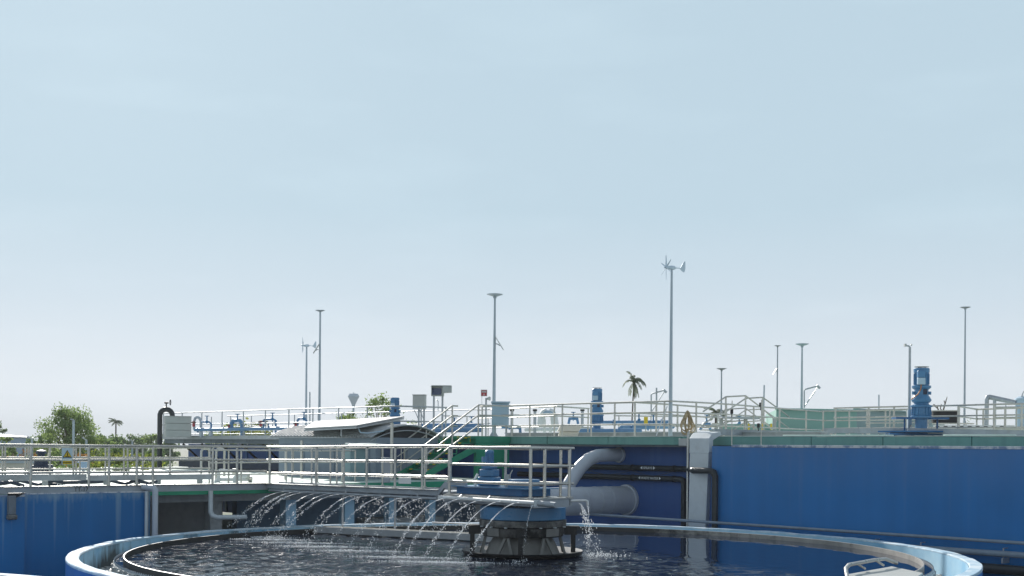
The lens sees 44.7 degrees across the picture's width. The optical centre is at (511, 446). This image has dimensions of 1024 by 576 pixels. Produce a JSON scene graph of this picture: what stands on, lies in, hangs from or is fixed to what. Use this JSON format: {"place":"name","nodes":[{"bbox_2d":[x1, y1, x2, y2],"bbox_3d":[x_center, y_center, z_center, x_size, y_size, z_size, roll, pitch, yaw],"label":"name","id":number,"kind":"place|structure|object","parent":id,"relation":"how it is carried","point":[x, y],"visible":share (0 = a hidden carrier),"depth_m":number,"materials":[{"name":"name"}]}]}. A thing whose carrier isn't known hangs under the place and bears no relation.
{"place":"outdoors","nodes":[
{"label":"outdoors","id":0,"kind":"place"},
{"bbox_2d":[0,434,30,458],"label":"building","id":1,"kind":"structure","parent":0,"point":[19,439],"depth_m":161.32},
{"bbox_2d":[33,448,231,514],"bbox_3d":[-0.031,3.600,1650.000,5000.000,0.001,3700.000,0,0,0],"label":"ground","id":2,"kind":"structure","parent":0,"point":[184,452],"depth_m":392.75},
{"bbox_2d":[30,402,107,466],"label":"broadleaf tree","id":3,"kind":"object","parent":2,"relation":"on","point":[81,425],"visible":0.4,"depth_m":81.33,"materials":[{"name":"green plant"}]},
{"bbox_2d":[114,434,145,466],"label":"broadleaf tree","id":4,"kind":"object","parent":2,"relation":"on","point":[138,441],"visible":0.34,"depth_m":149.48,"materials":[{"name":"green plant"}]},
{"bbox_2d":[133,433,175,466],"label":"broadleaf tree","id":5,"kind":"object","parent":2,"relation":"on","point":[150,438],"visible":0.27,"depth_m":150.00,"materials":[{"name":"green plant"}]},
{"bbox_2d":[357,391,403,418],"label":"broadleaf tree","id":6,"kind":"object","parent":2,"relation":"on","point":[375,402],"visible":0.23,"depth_m":67.87,"materials":[{"name":"green plant"}]},
{"bbox_2d":[622,371,645,419],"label":"palm tree","id":7,"kind":"object","parent":2,"relation":"on","point":[634,380],"visible":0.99,"depth_m":77.96,"materials":[{"name":"green plant"}]},
{"bbox_2d":[223,520,231,528],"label":"pavement","id":8,"kind":"structure","parent":0,"point":[226,523],"depth_m":55.95,"materials":[{"name":"concrete"}]},
{"bbox_2d":[0,495,24,574],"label":"blue tank wall","id":9,"kind":"structure","parent":8,"relation":"on","point":[11,546],"depth_m":29.18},
{"bbox_2d":[6,493,24,519],"bbox_3d":[-11.597,1.389,29.151,0.440,0.620,0.180,0,0,-41],"label":"beam bracket","id":10,"kind":"object","parent":9,"relation":"attached to","point":[11,505],"visible":1,"depth_m":29.03,"materials":[{"name":"metal"}]},
{"bbox_2d":[0,483,267,494],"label":"side walkway","id":11,"kind":"structure","parent":9,"relation":"on","point":[160,487],"depth_m":31.45,"materials":[{"name":"concrete"}]},
{"bbox_2d":[0,444,266,485],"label":"walkway railing","id":12,"kind":"object","parent":11,"relation":"on","point":[212,471],"visible":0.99,"depth_m":31.57,"materials":[{"name":"metal"}]},
{"bbox_2d":[62,448,72,464],"bbox_3d":[-10.845,0.229,30.374,0.264,0.408,0.042,0,0,-41],"label":"warning sign","id":13,"kind":"object","parent":12,"relation":"attached to","point":[67,455],"visible":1,"depth_m":30.38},
{"bbox_2d":[0,461,33,467],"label":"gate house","id":14,"kind":"structure","parent":8,"relation":"on","point":[14,464],"depth_m":55.26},
{"bbox_2d":[23,491,149,575],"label":"blue tank wall","id":15,"kind":"structure","parent":8,"relation":"on","point":[58,527],"depth_m":30.43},
{"bbox_2d":[141,484,157,535],"bbox_3d":[-9.209,2.233,31.631,0.445,2.574,0.175,0,0,15],"label":"drain post","id":16,"kind":"object","parent":8,"relation":"on","point":[153,489],"visible":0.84,"depth_m":31.54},
{"bbox_2d":[157,399,174,466],"bbox_3d":[-16.125,0.625,57.986,0.804,5.670,0.263,0,0,0],"label":"gooseneck pipe","id":17,"kind":"object","parent":8,"relation":"on","point":[169,410],"visible":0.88,"depth_m":57.91,"materials":[{"name":"black metal"}]},
{"bbox_2d":[0,467,503,529],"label":"deck","id":18,"kind":"structure","parent":8,"relation":"on","point":[219,497],"depth_m":37.48,"materials":[{"name":"metal"}]},
{"bbox_2d":[32,450,52,471],"bbox_3d":[-16.586,0.546,44.000,0.760,0.900,0.660,0,0,0],"label":"pump unit","id":19,"kind":"object","parent":18,"relation":"on","point":[41,464],"visible":0.58,"depth_m":43.78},
{"bbox_2d":[0,480,86,485],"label":"black hose","id":20,"kind":"object","parent":18,"relation":"on","point":[62,482],"visible":0.48,"depth_m":32.22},
{"bbox_2d":[48,479,157,485],"bbox_3d":[-10.793,0.933,32.837,2.942,0.222,0.526,0,0,-4],"label":"black hose","id":21,"kind":"object","parent":18,"relation":"on","point":[120,482],"visible":0.5,"depth_m":32.88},
{"bbox_2d":[0,474,210,485],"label":"cable channel","id":22,"kind":"object","parent":18,"relation":"on","point":[46,478],"visible":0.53,"depth_m":32.34,"materials":[{"name":"metal"}]},
{"bbox_2d":[0,446,210,474],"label":"walkway railing","id":23,"kind":"object","parent":22,"relation":"on","point":[2,469],"visible":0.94,"depth_m":32.33,"materials":[{"name":"metal"}]},
{"bbox_2d":[208,491,246,519],"bbox_3d":[-7.614,1.559,33.330,1.013,0.778,0.150,0,0,-18],"label":"drain pipe","id":24,"kind":"object","parent":18,"relation":"attached to","point":[219,517],"visible":1,"depth_m":33.19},
{"bbox_2d":[208,449,356,483],"bbox_3d":[-6.722,0.579,37.102,0.098,1.005,5.544,0,0,41],"label":"deck railing","id":25,"kind":"object","parent":18,"relation":"on","point":[240,462],"visible":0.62,"depth_m":36.73,"materials":[{"name":"metal"}]},
{"bbox_2d":[179,443,443,512],"bbox_3d":[-7.731,1.482,55.980,7.974,3.181,17.435,0,0,-41],"label":"blue steel tank","id":26,"kind":"object","parent":18,"relation":"on","point":[227,506],"visible":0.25,"depth_m":56.49,"materials":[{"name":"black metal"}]},
{"bbox_2d":[162,435,376,443],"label":"deck","id":27,"kind":"structure","parent":26,"relation":"on","point":[236,439],"depth_m":55.26,"materials":[{"name":"concrete"}]},
{"bbox_2d":[164,416,191,436],"bbox_3d":[-15.436,-0.941,57.500,1.180,0.955,1.000,0,0,-20],"label":"grey box tank","id":28,"kind":"object","parent":27,"relation":"on","point":[177,426],"visible":1,"depth_m":57.05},
{"bbox_2d":[162,405,446,435],"bbox_3d":[-10.412,-1.026,52.883,19.610,1.131,2.185,0,0,42],"label":"deck railing","id":29,"kind":"object","parent":27,"relation":"on","point":[288,422],"visible":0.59,"depth_m":51.46,"materials":[{"name":"metal"}]},
{"bbox_2d":[194,424,287,431],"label":"blue pipe","id":30,"kind":"object","parent":29,"relation":"attached to","point":[198,429],"visible":0.94,"depth_m":53.99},
{"bbox_2d":[211,409,490,434],"bbox_3d":[-9.990,-1.019,59.314,0.098,1.125,27.656,0,0,-41],"label":"deck railing","id":31,"kind":"object","parent":27,"relation":"on","point":[341,417],"visible":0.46,"depth_m":57.63,"materials":[{"name":"metal"}]},
{"bbox_2d":[422,416,480,427],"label":"blue pipe","id":32,"kind":"object","parent":31,"relation":"attached to","point":[430,425],"visible":0.6,"depth_m":50.39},
{"bbox_2d":[389,397,400,423],"bbox_3d":[-4.940,-1.331,52.500,1.370,1.493,1.370,0,0,-34],"label":"mixer motor","id":33,"kind":"object","parent":27,"relation":"on","point":[394,411],"visible":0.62,"depth_m":52.34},
{"bbox_2d":[412,394,425,425],"bbox_3d":[-3.569,-1.210,48.000,0.501,1.618,0.322,0,0,14],"label":"panel box","id":34,"kind":"object","parent":27,"relation":"on","point":[419,399],"visible":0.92,"depth_m":47.89,"materials":[{"name":"metal"}]},
{"bbox_2d":[268,424,443,479],"bbox_3d":[-5.767,0.142,45.294,3.145,1.895,6.694,0,0,-41],"label":"equipment cabin","id":35,"kind":"object","parent":18,"relation":"on","point":[402,433],"visible":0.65,"depth_m":43.44,"materials":[{"name":"metal"}]},
{"bbox_2d":[304,416,403,435],"bbox_3d":[-6.067,-0.736,43.885,5.230,0.732,2.605,0,0,37],"label":"roof solar array","id":36,"kind":"object","parent":35,"relation":"on","point":[339,424],"visible":0.87,"depth_m":43.09,"materials":[{"name":"glass"}]},
{"bbox_2d":[407,449,430,473],"bbox_3d":[-3.233,0.567,43.174,1.000,0.990,0.028,0,0,-41],"label":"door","id":37,"kind":"structure","parent":35,"relation":"in","point":[410,452],"depth_m":43.05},
{"bbox_2d":[345,443,386,480],"bbox_3d":[-4.676,0.488,40.400,1.315,1.224,1.315,0,0,-25],"label":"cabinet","id":38,"kind":"object","parent":18,"relation":"on","point":[360,466],"visible":0.59,"depth_m":40.39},
{"bbox_2d":[265,482,467,496],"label":"access bridge","id":39,"kind":"structure","parent":18,"relation":"on","point":[399,490],"depth_m":30.84,"materials":[{"name":"metal"}]},
{"bbox_2d":[268,487,437,499],"bbox_3d":[-4.157,1.149,31.149,0.070,0.176,7.439,0,0,-41],"label":"spray pipe","id":40,"kind":"object","parent":39,"relation":"attached to","point":[361,494],"visible":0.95,"depth_m":30.70,"materials":[{"name":"metal"}]},
{"bbox_2d":[266,445,451,489],"bbox_3d":[-4.033,0.472,31.045,0.123,1.099,8.150,0,0,-41],"label":"bridge railing","id":41,"kind":"object","parent":39,"relation":"on","point":[422,461],"visible":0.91,"depth_m":30.49,"materials":[{"name":"metal"}]},
{"bbox_2d":[281,447,447,486],"bbox_3d":[-4.085,0.492,32.815,0.098,1.070,7.622,0,0,-41],"label":"bridge railing","id":42,"kind":"object","parent":39,"relation":"on","point":[355,473],"visible":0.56,"depth_m":33.51,"materials":[{"name":"metal"}]},
{"bbox_2d":[381,457,393,482],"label":"grey pillar","id":43,"kind":"structure","parent":18,"relation":"on","point":[386,470],"depth_m":38.51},
{"bbox_2d":[396,436,509,479],"bbox_3d":[-2.019,0.372,43.282,3.924,1.516,1.510,0,0,-41],"label":"green stair","id":44,"kind":"object","parent":18,"relation":"on","point":[491,441],"visible":0.6,"depth_m":43.12,"materials":[{"name":"metal"}]},
{"bbox_2d":[397,405,457,470],"bbox_3d":[-2.939,-0.211,43.435,2.663,2.560,0.056,0,0,-41],"label":"stair handrail","id":45,"kind":"object","parent":44,"relation":"on","point":[425,435],"visible":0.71,"depth_m":43.59,"materials":[{"name":"metal"}]},
{"bbox_2d":[424,404,512,478],"bbox_3d":[-1.494,-0.199,42.775,3.963,2.560,0.056,0,0,-41],"label":"stair handrail","id":46,"kind":"object","parent":44,"relation":"on","point":[452,433],"visible":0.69,"depth_m":42.62,"materials":[{"name":"metal"}]},
{"bbox_2d":[301,337,315,424],"bbox_3d":[-10.176,-0.976,61.961,0.765,8.975,0.777,0,0,0],"label":"wind turbine","id":47,"kind":"object","parent":8,"relation":"on","point":[307,345],"visible":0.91,"depth_m":61.96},
{"bbox_2d":[150,487,475,535],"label":"basement wall","id":48,"kind":"structure","parent":8,"relation":"on","point":[178,517],"depth_m":40.14,"materials":[{"name":"concrete"}]},
{"bbox_2d":[313,310,324,420],"bbox_3d":[-9.643,-1.653,62.000,0.584,10.338,0.478,0,0,0],"label":"solar lamp","id":49,"kind":"object","parent":8,"relation":"on","point":[319,385],"visible":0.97,"depth_m":61.96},
{"bbox_2d":[65,522,982,575],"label":"round clarifier tank","id":50,"kind":"object","parent":8,"relation":"on","point":[91,560],"visible":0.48,"depth_m":29.41,"materials":[{"name":"concrete"}]},
{"bbox_2d":[126,529,920,575],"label":"water","id":51,"kind":"structure","parent":50,"relation":"in","point":[669,554],"depth_m":25.98,"materials":[{"name":"black liquid"}]},
{"bbox_2d":[230,535,531,563],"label":"foam bubbles","id":52,"kind":"object","parent":51,"relation":"on","point":[340,546],"visible":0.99,"depth_m":27.54,"materials":[{"name":"white liquid"}]},
{"bbox_2d":[314,495,492,540],"bbox_3d":[-2.500,1.863,31.630,5.906,1.270,0.499,0,0,28],"label":"scum trough","id":53,"kind":"object","parent":51,"relation":"in","point":[394,532],"visible":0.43,"depth_m":31.68,"materials":[{"name":"metal"}]},
{"bbox_2d":[462,504,582,558],"bbox_3d":[0.232,2.132,27.000,2.620,1.740,2.620,0,0,0],"label":"feed well","id":54,"kind":"object","parent":51,"relation":"in","point":[506,530],"visible":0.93,"depth_m":26.28,"materials":[{"name":"metal"}]},
{"bbox_2d":[443,493,573,507],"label":"drive platform","id":55,"kind":"structure","parent":54,"relation":"on","point":[563,501],"depth_m":26.08,"materials":[{"name":"metal"}]},
{"bbox_2d":[438,494,557,507],"bbox_3d":[-0.377,1.121,26.148,0.183,0.172,3.729,0,0,-41],"label":"spray pipe","id":56,"kind":"object","parent":55,"relation":"attached to","point":[534,503],"visible":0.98,"depth_m":25.80,"materials":[{"name":"metal"}]},
{"bbox_2d":[451,450,558,496],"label":"scraper drive","id":57,"kind":"structure","parent":55,"relation":"on","point":[488,473],"depth_m":27.08,"materials":[{"name":"metal"}]},
{"bbox_2d":[446,446,574,498],"bbox_3d":[-0.068,0.512,26.840,1.294,1.076,2.816,0,0,-41],"label":"platform railing","id":58,"kind":"object","parent":55,"relation":"on","point":[544,483],"visible":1,"depth_m":25.99,"materials":[{"name":"metal"}]},
{"bbox_2d":[486,449,562,496],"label":"platform railing","id":59,"kind":"object","parent":55,"relation":"on","point":[560,470],"visible":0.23,"depth_m":26.41,"materials":[{"name":"metal"}]},
{"bbox_2d":[578,503,646,559],"bbox_3d":[1.915,1.784,26.852,1.927,1.158,2.169,0,0,0],"label":"water spray","id":60,"kind":"object","parent":51,"relation":"on","point":[586,524],"visible":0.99,"depth_m":26.66,"materials":[{"name":"white"}]},
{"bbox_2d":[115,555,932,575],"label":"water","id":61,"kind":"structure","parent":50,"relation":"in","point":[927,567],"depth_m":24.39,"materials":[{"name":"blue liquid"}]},
{"bbox_2d":[844,557,923,575],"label":"ladder","id":62,"kind":"object","parent":50,"relation":"on","point":[891,571],"visible":1,"depth_m":22.44,"materials":[{"name":"metal"}]},
{"bbox_2d":[480,484,638,518],"bbox_3d":[1.478,2.415,38.833,6.169,2.408,1.000,0,0,-41],"label":"influent pipe","id":63,"kind":"object","parent":8,"relation":"on","point":[623,499],"visible":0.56,"depth_m":39.60,"materials":[{"name":"metal"}]},
{"bbox_2d":[444,445,711,527],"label":"blue tank wall","id":64,"kind":"structure","parent":8,"relation":"on","point":[660,499],"depth_m":40.66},
{"bbox_2d":[562,447,624,486],"bbox_3d":[2.461,0.926,40.160,2.963,1.842,0.504,0,0,-42],"label":"elbow pipe","id":65,"kind":"object","parent":64,"relation":"attached to","point":[584,463],"visible":0.84,"depth_m":40.10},
{"bbox_2d":[517,471,685,525],"bbox_3d":[2.822,2.254,41.766,0.212,2.741,7.861,0,0,-41],"label":"black pipe","id":66,"kind":"object","parent":64,"relation":"attached to","point":[681,479],"visible":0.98,"depth_m":40.33,"materials":[{"name":"metal"}]},
{"bbox_2d":[517,462,717,527],"bbox_3d":[3.572,2.099,40.528,1.520,3.064,10.667,0,0,-31],"label":"black pipe","id":67,"kind":"object","parent":64,"relation":"attached to","point":[693,470],"visible":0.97,"depth_m":38.99,"materials":[{"name":"metal"}]},
{"bbox_2d":[438,436,1023,446],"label":"deck","id":68,"kind":"structure","parent":64,"relation":"on","point":[636,441],"depth_m":35.49,"materials":[{"name":"concrete"}]},
{"bbox_2d":[431,385,451,435],"bbox_3d":[-2.679,-1.353,46.940,0.792,1.920,0.520,0,0,0],"label":"panel box","id":69,"kind":"object","parent":68,"relation":"on","point":[438,390],"visible":0.97,"depth_m":46.88,"materials":[{"name":"metal"}]},
{"bbox_2d":[487,293,503,435],"bbox_3d":[-0.621,-2.995,45.600,0.638,5.239,0.586,0,0,0],"label":"solar lamp","id":70,"kind":"object","parent":68,"relation":"on","point":[494,295],"visible":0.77,"depth_m":45.56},
{"bbox_2d":[491,401,509,435],"bbox_3d":[-0.411,-1.004,44.860,0.689,1.260,0.420,0,0,0],"label":"control cabinet","id":71,"kind":"object","parent":68,"relation":"on","point":[497,420],"visible":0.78,"depth_m":44.76,"materials":[{"name":"metal"}]},
{"bbox_2d":[477,406,589,435],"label":"deck railing","id":72,"kind":"object","parent":68,"relation":"on","point":[554,416],"visible":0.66,"depth_m":46.35,"materials":[{"name":"metal"}]},
{"bbox_2d":[537,408,558,432],"bbox_3d":[1.324,-0.971,45.980,0.813,0.918,0.440,0,0,0],"label":"ventilation cowl","id":73,"kind":"object","parent":68,"relation":"on","point":[541,420],"visible":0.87,"depth_m":45.89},
{"bbox_2d":[480,400,669,435],"bbox_3d":[1.870,-0.919,42.214,0.123,1.131,9.196,0,0,-41],"label":"deck railing","id":74,"kind":"object","parent":68,"relation":"on","point":[614,413],"visible":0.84,"depth_m":41.59,"materials":[{"name":"metal"}]},
{"bbox_2d":[591,388,603,428],"bbox_3d":[3.310,-1.415,48.500,1.601,1.790,1.601,0,0,-34],"label":"mixer motor","id":75,"kind":"object","parent":68,"relation":"on","point":[597,397],"visible":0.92,"depth_m":48.32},
{"bbox_2d":[579,427,641,431],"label":"blue pipe","id":76,"kind":"object","parent":68,"relation":"on","point":[612,430],"visible":0.45,"depth_m":47.59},
{"bbox_2d":[589,401,709,435],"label":"deck railing","id":77,"kind":"object","parent":68,"relation":"on","point":[677,414],"visible":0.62,"depth_m":43.16,"materials":[{"name":"metal"}]},
{"bbox_2d":[507,431,826,435],"bbox_3d":[4.634,-0.420,43.047,0.400,0.180,14.497,0,0,-41],"label":"concrete upstand","id":78,"kind":"object","parent":68,"relation":"on","point":[782,433],"visible":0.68,"depth_m":42.41,"materials":[{"name":"concrete"}]},
{"bbox_2d":[661,257,684,435],"bbox_3d":[5.040,-3.152,38.832,0.759,5.651,0.638,0,0,0],"label":"wind turbine","id":79,"kind":"object","parent":68,"relation":"on","point":[672,268],"visible":0.95,"depth_m":38.86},
{"bbox_2d":[680,410,695,434],"bbox_3d":[5.362,-0.735,37.979,0.472,0.764,0.190,0,0,0],"label":"rope coil","id":80,"kind":"object","parent":68,"relation":"on","point":[690,419],"visible":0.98,"depth_m":37.94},
{"bbox_2d":[700,417,775,430],"bbox_3d":[8.034,-0.693,45.427,2.792,0.785,1.663,0,0,31],"label":"crossover stair","id":81,"kind":"object","parent":68,"relation":"on","point":[720,420],"visible":0.63,"depth_m":45.34,"materials":[{"name":"metal"}]},
{"bbox_2d":[702,395,776,431],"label":"crossover railing","id":82,"kind":"object","parent":68,"relation":"on","point":[745,408],"visible":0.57,"depth_m":45.19,"materials":[{"name":"metal"}]},
{"bbox_2d":[670,400,824,432],"bbox_3d":[8.698,-0.861,43.505,0.473,1.133,12.149,0,0,37],"label":"deck railing","id":83,"kind":"object","parent":68,"relation":"on","point":[753,416],"visible":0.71,"depth_m":42.19,"materials":[{"name":"metal"}]},
{"bbox_2d":[723,397,789,428],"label":"crossover railing","id":84,"kind":"object","parent":68,"relation":"on","point":[759,409],"visible":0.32,"depth_m":48.21,"materials":[{"name":"metal"}]},
{"bbox_2d":[712,429,832,435],"bbox_3d":[8.769,-0.423,41.300,0.130,0.259,7.410,0,0,43],"label":"cable tray","id":85,"kind":"object","parent":68,"relation":"on","point":[724,432],"visible":0.22,"depth_m":39.47,"materials":[{"name":"metal"}]},
{"bbox_2d":[796,343,807,407],"bbox_3d":[12.097,-2.295,52.000,0.557,4.061,0.557,0,0,0],"label":"solar lamp","id":86,"kind":"object","parent":68,"relation":"on","point":[802,345],"visible":0.73,"depth_m":51.96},
{"bbox_2d":[766,408,857,434],"bbox_3d":[13.079,-0.897,53.432,3.966,1.281,7.808,0,0,9],"label":"green tank","id":87,"kind":"object","parent":68,"relation":"on","point":[796,423],"visible":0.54,"depth_m":50.48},
{"bbox_2d":[824,428,906,435],"bbox_3d":[11.690,-0.448,41.300,0.130,0.359,3.042,0,0,-44],"label":"cable tray","id":88,"kind":"object","parent":68,"relation":"on","point":[851,430],"visible":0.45,"depth_m":41.32,"materials":[{"name":"metal"}]},
{"bbox_2d":[821,410,914,434],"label":"deck railing","id":89,"kind":"object","parent":68,"relation":"on","point":[848,420],"visible":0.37,"depth_m":46.97,"materials":[{"name":"metal"}]},
{"bbox_2d":[866,408,930,434],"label":"deck railing","id":90,"kind":"object","parent":68,"relation":"on","point":[889,422],"visible":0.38,"depth_m":41.99,"materials":[{"name":"metal"}]},
{"bbox_2d":[853,408,944,435],"bbox_3d":[16.749,-0.895,55.769,9.889,1.342,3.085,0,0,-44],"label":"grey tank","id":91,"kind":"object","parent":68,"relation":"on","point":[860,424],"visible":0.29,"depth_m":52.69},
{"bbox_2d":[904,344,911,435],"bbox_3d":[12.903,-1.814,40.546,0.268,3.112,0.247,0,0,0],"label":"camera post","id":92,"kind":"object","parent":68,"relation":"on","point":[909,423],"visible":0.83,"depth_m":40.56,"materials":[{"name":"metal"}]},
{"bbox_2d":[885,417,948,435],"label":"mixer platform","id":93,"kind":"structure","parent":68,"relation":"on","point":[925,434],"depth_m":39.85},
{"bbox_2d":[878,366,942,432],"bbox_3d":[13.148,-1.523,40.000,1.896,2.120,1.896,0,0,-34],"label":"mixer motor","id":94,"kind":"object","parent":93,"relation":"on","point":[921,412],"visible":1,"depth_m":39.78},
{"bbox_2d":[833,403,1023,434],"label":"deck railing","id":95,"kind":"object","parent":68,"relation":"on","point":[1021,427],"visible":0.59,"depth_m":40.34,"materials":[{"name":"metal"}]},
{"bbox_2d":[931,410,973,424],"bbox_3d":[15.888,-1.070,44.915,1.408,0.523,0.430,0,0,0],"label":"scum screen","id":96,"kind":"object","parent":68,"relation":"on","point":[951,420],"visible":0.79,"depth_m":44.90,"materials":[{"name":"black metal"}]},
{"bbox_2d":[907,428,1023,435],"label":"cable tray","id":97,"kind":"object","parent":68,"relation":"on","point":[977,431],"visible":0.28,"depth_m":38.55,"materials":[{"name":"metal"}]},
{"bbox_2d":[933,425,1014,429],"bbox_3d":[16.402,-0.508,43.536,3.464,0.561,1.076,0,0,-18],"label":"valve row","id":98,"kind":"object","parent":68,"relation":"on","point":[972,426],"visible":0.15,"depth_m":43.80,"materials":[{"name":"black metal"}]},
{"bbox_2d":[959,406,1023,429],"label":"deck railing","id":99,"kind":"object","parent":68,"relation":"on","point":[977,418],"visible":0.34,"depth_m":44.54,"materials":[{"name":"metal"}]},
{"bbox_2d":[984,395,1015,424],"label":"bent pipe","id":100,"kind":"object","parent":68,"relation":"on","point":[994,398],"visible":0.62,"depth_m":46.88,"materials":[{"name":"metal"}]},
{"bbox_2d":[995,406,1023,429],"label":"deck railing","id":101,"kind":"object","parent":68,"relation":"on","point":[1005,411],"visible":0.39,"depth_m":40.27,"materials":[{"name":"metal"}]},
{"bbox_2d":[587,513,1023,544],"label":"wall foot pipe","id":102,"kind":"object","parent":64,"relation":"attached to","point":[837,530],"depth_m":32.72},
{"bbox_2d":[686,431,689,526],"bbox_3d":[5.312,1.585,37.590,0.108,4.124,0.076,0,0,-41],"label":"white conduit","id":103,"kind":"object","parent":8,"relation":"on","point":[687,495],"visible":0.79,"depth_m":37.55,"materials":[{"name":"metal"}]},
{"bbox_2d":[688,432,720,527],"bbox_3d":[5.655,1.600,36.764,0.552,4.099,0.820,0,0,-41],"label":"grey duct","id":104,"kind":"object","parent":8,"relation":"on","point":[701,445],"visible":0.77,"depth_m":36.53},
{"bbox_2d":[711,445,1023,575],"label":"blue tank wall","id":105,"kind":"structure","parent":8,"relation":"on","point":[966,491],"depth_m":31.80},
{"bbox_2d":[875,539,1023,563],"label":"wall foot pipe","id":106,"kind":"object","parent":105,"relation":"attached to","point":[994,553],"depth_m":29.34,"materials":[{"name":"metal"}]},
{"bbox_2d":[981,563,1023,575],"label":"wall foot pipe","id":107,"kind":"object","parent":105,"relation":"attached to","point":[1003,569],"depth_m":29.00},
{"bbox_2d":[960,306,969,424],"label":"solar lamp","id":108,"kind":"object","parent":8,"relation":"on","point":[964,395],"visible":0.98,"depth_m":65.96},
{"bbox_2d":[213,417,278,444],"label":"valves","id":109,"kind":"object","parent":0,"point":[247,418],"visible":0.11,"depth_m":99.06,"materials":[{"name":"blue metal"}]},
{"bbox_2d":[357,515,443,523],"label":"concrete plinth","id":110,"kind":"structure","parent":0,"point":[403,519],"depth_m":41.75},
{"bbox_2d":[0,0,1023,444],"label":"sky","id":111,"kind":"structure","parent":0,"point":[184,184],"materials":[{"name":"blue"}]},
{"bbox_2d":[557,426,581,435],"bbox_3d":[2.005,-0.552,43.491,0.844,0.360,0.490,0,0,0],"label":"storage chest","id":112,"kind":"object","parent":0,"point":[571,430],"visible":0.88,"depth_m":43.29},
{"bbox_3d":[6.033,-1.395,52.000,0.081,2.155,0.070,0,0,0],"label":"hoist mast","id":113,"kind":"object","parent":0,"visible":0},
{"bbox_2d":[604,414,667,423],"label":"blue pipe","id":114,"kind":"object","parent":113,"relation":"attached to","point":[639,420],"visible":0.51,"depth_m":51.46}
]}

